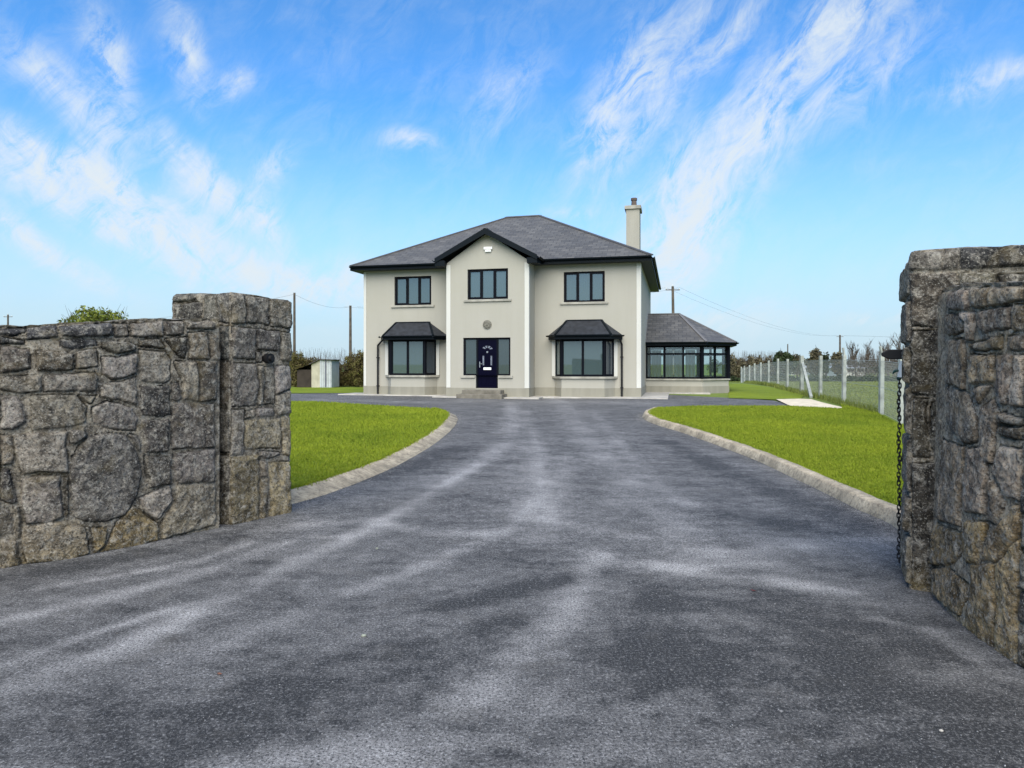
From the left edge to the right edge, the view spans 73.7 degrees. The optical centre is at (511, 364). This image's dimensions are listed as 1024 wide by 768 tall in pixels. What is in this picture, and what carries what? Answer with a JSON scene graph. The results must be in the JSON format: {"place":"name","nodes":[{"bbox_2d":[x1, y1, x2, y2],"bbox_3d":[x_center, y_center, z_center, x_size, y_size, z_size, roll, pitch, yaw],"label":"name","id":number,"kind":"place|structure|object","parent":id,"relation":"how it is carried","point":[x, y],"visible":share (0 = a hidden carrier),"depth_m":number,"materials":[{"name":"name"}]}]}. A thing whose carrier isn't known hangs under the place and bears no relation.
{"place":"outdoors","nodes":[
{"label":"outdoors","id":0,"kind":"place"},
{"bbox_2d":[290,387,362,392],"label":"lawn","id":1,"kind":"structure","parent":0,"point":[326,389],"depth_m":32.70,"materials":[{"name":"green plant"}]},
{"bbox_2d":[295,359,340,386],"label":"shed","id":2,"kind":"structure","parent":1,"relation":"on","point":[323,373],"depth_m":37.15,"materials":[{"name":"metal"}]},
{"bbox_2d":[290,404,441,484],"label":"lawn","id":3,"kind":"structure","parent":0,"point":[347,467],"depth_m":11.02,"materials":[{"name":"green plant"}]},
{"bbox_2d":[56,305,128,322],"bbox_3d":[-5.803,0.332,9.502,1.012,2.321,0.914,0,0,26],"label":"shrub","id":4,"kind":"object","parent":3,"relation":"on","point":[92,314],"visible":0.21,"depth_m":9.38,"materials":[{"name":"green plant"}]},
{"bbox_2d":[0,393,1023,767],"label":"driveway","id":5,"kind":"structure","parent":0,"point":[618,457],"depth_m":3.86,"materials":[{"name":"grey asphalt"}]},
{"bbox_2d":[0,0,1023,363],"label":"sky","id":6,"kind":"structure","parent":0,"point":[785,163],"materials":[{"name":"blue"}]},
{"bbox_2d":[338,392,709,398],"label":"footpath","id":7,"kind":"structure","parent":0,"point":[655,395],"depth_m":25.63,"materials":[{"name":"concrete"}]},
{"bbox_2d":[291,364,897,422],"bbox_3d":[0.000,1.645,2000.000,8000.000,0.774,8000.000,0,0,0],"label":"ground","id":8,"kind":"structure","parent":0,"point":[722,395],"depth_m":28.47,"materials":[{"name":"green plant"}]},
{"bbox_2d":[0,318,220,567],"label":"stone wall","id":9,"kind":"structure","parent":8,"relation":"on","point":[109,435],"depth_m":5.45,"materials":[{"name":"grey stone"}]},
{"bbox_2d":[172,292,292,524],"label":"gate pillar","id":10,"kind":"structure","parent":8,"relation":"on","point":[255,347],"depth_m":6.52,"materials":[{"name":"stone"}]},
{"bbox_2d":[293,293,295,353],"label":"utility pole","id":11,"kind":"object","parent":8,"relation":"on","point":[294,320],"visible":0.6,"depth_m":44.94,"materials":[{"name":"brown wood"}]},
{"bbox_2d":[289,351,310,386],"bbox_3d":[-11.994,0.330,38.510,1.521,2.196,1.418,0,0,0],"label":"bush","id":12,"kind":"object","parent":8,"relation":"on","point":[296,361],"visible":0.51,"depth_m":38.31,"materials":[{"name":"green plant"}]},
{"bbox_2d":[289,348,363,386],"bbox_3d":[-11.451,0.304,40.092,8.144,2.619,1.868,0,0,0],"label":"hedge","id":13,"kind":"object","parent":8,"relation":"on","point":[345,377],"visible":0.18,"depth_m":39.75,"materials":[{"name":"green plant"}]},
{"bbox_2d":[349,306,351,355],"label":"utility pole","id":14,"kind":"object","parent":8,"relation":"on","point":[350,329],"visible":0.6,"depth_m":61.90,"materials":[{"name":"brown wood"}]},
{"bbox_2d":[352,350,363,386],"bbox_3d":[-8.608,0.279,38.500,0.938,2.230,1.013,0,0,0],"label":"bush","id":15,"kind":"object","parent":8,"relation":"on","point":[358,372],"visible":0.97,"depth_m":38.30,"materials":[{"name":"green plant"}]},
{"bbox_2d":[291,413,457,503],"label":"kerb","id":16,"kind":"structure","parent":8,"relation":"on","point":[333,484],"depth_m":9.32,"materials":[{"name":"concrete"}]},
{"bbox_2d":[349,198,738,398],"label":"house","id":17,"kind":"structure","parent":8,"relation":"on","point":[523,306],"depth_m":26.11,"materials":[{"name":"grey paint"}]},
{"bbox_2d":[376,321,445,394],"bbox_3d":[-4.049,-0.081,27.173,3.148,3.262,1.110,0,0,13],"label":"bay window","id":18,"kind":"structure","parent":17,"relation":"in","point":[412,363],"depth_m":27.05,"materials":[{"name":"concrete"}]},
{"bbox_2d":[391,276,433,307],"bbox_3d":[-3.977,-2.920,27.597,1.842,1.250,0.310,0,0,14],"label":"window","id":19,"kind":"structure","parent":17,"relation":"in","point":[415,291],"depth_m":27.59,"materials":[{"name":"black"}]},
{"bbox_2d":[464,268,510,301],"bbox_3d":[-0.890,-2.963,25.673,1.836,1.229,0.310,0,0,14],"label":"window","id":20,"kind":"structure","parent":17,"relation":"in","point":[488,285],"depth_m":25.67,"materials":[{"name":"black"}]},
{"bbox_2d":[478,340,496,387],"bbox_3d":[-0.926,-0.017,25.678,0.715,1.814,0.100,0,0,13],"label":"door","id":21,"kind":"structure","parent":17,"relation":"in","point":[487,349],"depth_m":25.67,"materials":[{"name":"blue"}]},
{"bbox_2d":[560,271,607,304],"bbox_3d":[2.757,-2.898,25.981,1.822,1.243,0.310,0,0,13],"label":"window","id":22,"kind":"structure","parent":17,"relation":"in","point":[579,287],"depth_m":25.98,"materials":[{"name":"black"}]},
{"bbox_2d":[546,319,624,396],"bbox_3d":[2.703,-0.072,25.552,2.976,3.244,1.110,0,0,13],"label":"bay window","id":23,"kind":"structure","parent":17,"relation":"in","point":[585,365],"depth_m":25.45,"materials":[{"name":"paint"}]},
{"bbox_2d":[646,345,699,378],"bbox_3d":[7.030,-0.092,29.643,2.386,1.433,0.074,0,0,14],"label":"window","id":24,"kind":"structure","parent":17,"relation":"in","point":[647,347],"depth_m":29.68,"materials":[{"name":"black plastic"}]},
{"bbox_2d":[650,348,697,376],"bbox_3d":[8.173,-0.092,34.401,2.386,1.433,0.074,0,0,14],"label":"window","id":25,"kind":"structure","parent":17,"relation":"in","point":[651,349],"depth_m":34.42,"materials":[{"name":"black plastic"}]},
{"bbox_2d":[698,348,721,376],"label":"window","id":26,"kind":"structure","parent":17,"relation":"in","point":[710,349],"depth_m":33.46,"materials":[{"name":"black plastic"}]},
{"bbox_2d":[704,345,726,378],"bbox_3d":[8.847,-0.092,29.787,1.641,1.433,0.074,0,0,-32],"label":"window","id":27,"kind":"structure","parent":17,"relation":"in","point":[714,353],"depth_m":29.76,"materials":[{"name":"black plastic"}]},
{"bbox_2d":[723,348,725,376],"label":"window","id":28,"kind":"structure","parent":17,"relation":"in","point":[723,348],"depth_m":31.78,"materials":[{"name":"black plastic"}]},
{"bbox_2d":[666,285,679,374],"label":"utility pole","id":29,"kind":"object","parent":8,"relation":"on","point":[672,289],"visible":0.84,"depth_m":57.91,"materials":[{"name":"brown wood"}]},
{"bbox_2d":[674,291,836,335],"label":"overhead wire","id":30,"kind":"object","parent":29,"relation":"attached to","point":[747,316],"visible":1,"depth_m":73.78,"materials":[{"name":"grey metal"}]},
{"bbox_2d":[717,365,721,373],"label":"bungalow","id":31,"kind":"object","parent":8,"relation":"on","point":[719,369],"visible":0.03,"depth_m":145.39,"materials":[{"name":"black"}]},
{"bbox_2d":[730,351,780,377],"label":"hedge","id":32,"kind":"object","parent":8,"relation":"on","point":[735,369],"visible":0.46,"depth_m":94.55,"materials":[{"name":"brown plant"}]},
{"bbox_2d":[642,407,900,531],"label":"kerb","id":33,"kind":"structure","parent":8,"relation":"on","point":[862,501],"depth_m":8.72,"materials":[{"name":"concrete"}]},
{"bbox_2d":[772,351,798,376],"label":"tree","id":34,"kind":"object","parent":8,"relation":"on","point":[781,356],"visible":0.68,"depth_m":91.22,"materials":[{"name":"green plant"}]},
{"bbox_2d":[792,352,805,377],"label":"tree","id":35,"kind":"object","parent":8,"relation":"on","point":[797,357],"visible":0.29,"depth_m":99.53,"materials":[{"name":"green plant"}]},
{"bbox_2d":[706,358,897,372],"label":"hedge","id":36,"kind":"object","parent":8,"relation":"on","point":[718,364],"visible":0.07,"depth_m":164.54,"materials":[{"name":"brown plant"}]},
{"bbox_2d":[729,374,896,381],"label":"hedge","id":37,"kind":"object","parent":8,"relation":"on","point":[733,378],"visible":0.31,"depth_m":77.57,"materials":[{"name":"green plant"}]},
{"bbox_2d":[805,348,822,374],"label":"tree","id":38,"kind":"object","parent":8,"relation":"on","point":[816,353],"visible":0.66,"depth_m":89.60,"materials":[{"name":"green plant"}]},
{"bbox_2d":[741,346,904,423],"bbox_3d":[15.540,0.684,41.342,0.677,2.426,53.293,0,0,15],"label":"wire fence","id":39,"kind":"object","parent":8,"relation":"on","point":[803,374],"visible":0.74,"depth_m":22.20,"materials":[{"name":"metal"}]},
{"bbox_2d":[821,351,831,376],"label":"tree","id":40,"kind":"object","parent":8,"relation":"on","point":[826,357],"visible":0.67,"depth_m":87.75,"materials":[{"name":"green plant"}]},
{"bbox_2d":[830,351,842,374],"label":"tree","id":41,"kind":"object","parent":8,"relation":"on","point":[836,356],"visible":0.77,"depth_m":95.66,"materials":[{"name":"green plant"}]},
{"bbox_2d":[837,335,842,355],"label":"utility pole","id":42,"kind":"object","parent":8,"relation":"on","point":[839,336],"visible":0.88,"depth_m":119.92,"materials":[{"name":"brown wood"}]},
{"bbox_2d":[827,366,864,376],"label":"bungalow","id":43,"kind":"object","parent":8,"relation":"on","point":[840,371],"visible":0.04,"depth_m":110.00,"materials":[{"name":"black"}]},
{"bbox_2d":[846,341,859,358],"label":"bare tree","id":44,"kind":"object","parent":8,"relation":"on","point":[852,348],"visible":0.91,"depth_m":83.09,"materials":[{"name":"brown plant"}]},
{"bbox_2d":[862,337,874,370],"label":"bare tree","id":45,"kind":"object","parent":8,"relation":"on","point":[868,349],"visible":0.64,"depth_m":84.90,"materials":[{"name":"brown plant"}]},
{"bbox_2d":[846,348,897,377],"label":"hedge","id":46,"kind":"object","parent":8,"relation":"on","point":[871,363],"visible":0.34,"depth_m":81.86,"materials":[{"name":"brown plant"}]},
{"bbox_2d":[878,339,893,352],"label":"bare tree","id":47,"kind":"object","parent":8,"relation":"on","point":[887,346],"visible":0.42,"depth_m":85.79,"materials":[{"name":"brown plant"}]},
{"bbox_2d":[892,332,903,348],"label":"bare tree","id":48,"kind":"object","parent":8,"relation":"on","point":[899,344],"visible":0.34,"depth_m":88.67,"materials":[{"name":"brown plant"}]},
{"bbox_2d":[881,245,1023,591],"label":"gate pillar","id":49,"kind":"structure","parent":8,"relation":"on","point":[928,276],"depth_m":4.51,"materials":[{"name":"stone"}]},
{"bbox_2d":[892,369,901,562],"bbox_3d":[2.855,0.755,5.051,0.073,1.436,0.032,0,0,26],"label":"chain","id":50,"kind":"object","parent":49,"relation":"hanging from","point":[899,455],"visible":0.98,"depth_m":5.04,"materials":[{"name":"black metal"}]},
{"bbox_2d":[927,281,1023,666],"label":"stone wall","id":51,"kind":"structure","parent":8,"relation":"on","point":[976,556],"depth_m":3.73,"materials":[{"name":"grey stone"}]},
{"bbox_2d":[289,400,905,504],"bbox_3d":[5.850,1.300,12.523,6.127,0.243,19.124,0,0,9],"label":"lawn","id":52,"kind":"structure","parent":0,"point":[861,489],"depth_m":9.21,"materials":[{"name":"green plant"}]},
{"bbox_2d":[777,399,841,407],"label":"concrete slab","id":53,"kind":"structure","parent":52,"relation":"on","point":[805,402],"depth_m":21.29,"materials":[{"name":"grey concrete"}]},
{"bbox_2d":[729,383,803,399],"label":"lawn","id":54,"kind":"structure","parent":0,"point":[746,391],"depth_m":29.10,"materials":[{"name":"green plant"}]},
{"bbox_2d":[729,380,897,418],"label":"rough grass","id":55,"kind":"structure","parent":0,"point":[831,398],"depth_m":29.22,"materials":[{"name":"green plant"}]}
]}

